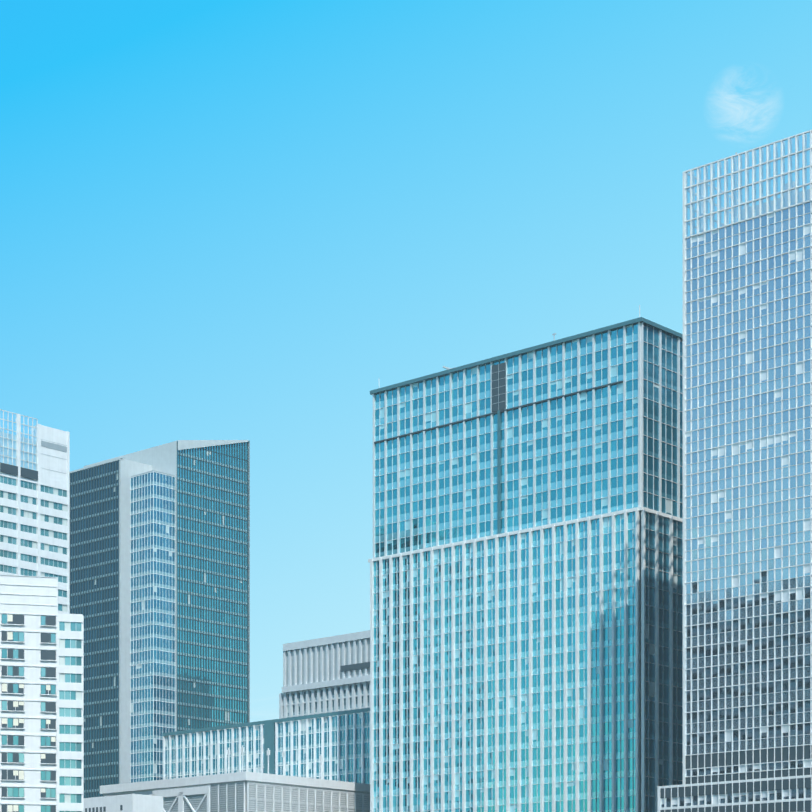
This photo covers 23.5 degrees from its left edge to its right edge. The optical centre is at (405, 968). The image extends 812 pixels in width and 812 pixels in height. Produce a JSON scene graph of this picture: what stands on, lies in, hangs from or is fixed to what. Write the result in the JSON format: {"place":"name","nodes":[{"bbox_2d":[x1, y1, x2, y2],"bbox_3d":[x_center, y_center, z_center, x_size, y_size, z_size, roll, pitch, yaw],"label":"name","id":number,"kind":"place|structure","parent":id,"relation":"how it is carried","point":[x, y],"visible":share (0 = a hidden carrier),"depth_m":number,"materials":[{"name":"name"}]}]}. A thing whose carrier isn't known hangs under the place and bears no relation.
{"place":"outdoors","nodes":[
{"label":"outdoors","id":0,"kind":"place"},
{"bbox_2d":[70,440,249,797],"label":"tower","id":1,"kind":"structure","parent":0,"point":[160,568],"depth_m":700.17,"materials":[{"name":"teal glass"}]},
{"bbox_2d":[100,745,369,811],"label":"building","id":2,"kind":"structure","parent":0,"point":[245,791],"depth_m":508.96,"materials":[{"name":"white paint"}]},
{"bbox_2d":[163,708,369,783],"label":"block","id":3,"kind":"structure","parent":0,"point":[339,741],"depth_m":569.38,"materials":[{"name":"teal glass"}]},
{"bbox_2d":[279,630,369,718],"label":"block","id":4,"kind":"structure","parent":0,"point":[326,674],"depth_m":668.11,"materials":[{"name":"stone"}]},
{"bbox_2d":[0,0,811,721],"label":"sky","id":5,"kind":"structure","parent":0,"point":[250,220],"materials":[{"name":"blue"}]},
{"bbox_2d":[368,305,682,811],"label":"tower","id":6,"kind":"structure","parent":0,"point":[526,607],"depth_m":469.45,"materials":[{"name":"teal glass"}]},
{"bbox_2d":[657,130,811,811],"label":"tower","id":7,"kind":"structure","parent":0,"point":[747,481],"depth_m":388.81,"materials":[{"name":"blue glass"}]},
{"bbox_3d":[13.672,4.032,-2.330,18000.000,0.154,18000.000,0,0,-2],"label":"ground","id":8,"kind":"structure","parent":0,"visible":0},
{"bbox_2d":[0,409,69,613],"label":"tower","id":9,"kind":"structure","parent":8,"relation":"on","point":[34,498],"depth_m":477.29,"materials":[{"name":"white paint"}]},
{"bbox_2d":[0,575,83,811],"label":"block","id":10,"kind":"structure","parent":8,"relation":"on","point":[41,704],"depth_m":385.51,"materials":[{"name":"white paint"}]},
{"bbox_2d":[84,794,162,811],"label":"building","id":11,"kind":"structure","parent":8,"relation":"on","point":[133,803],"depth_m":454.98,"materials":[{"name":"white paint"}]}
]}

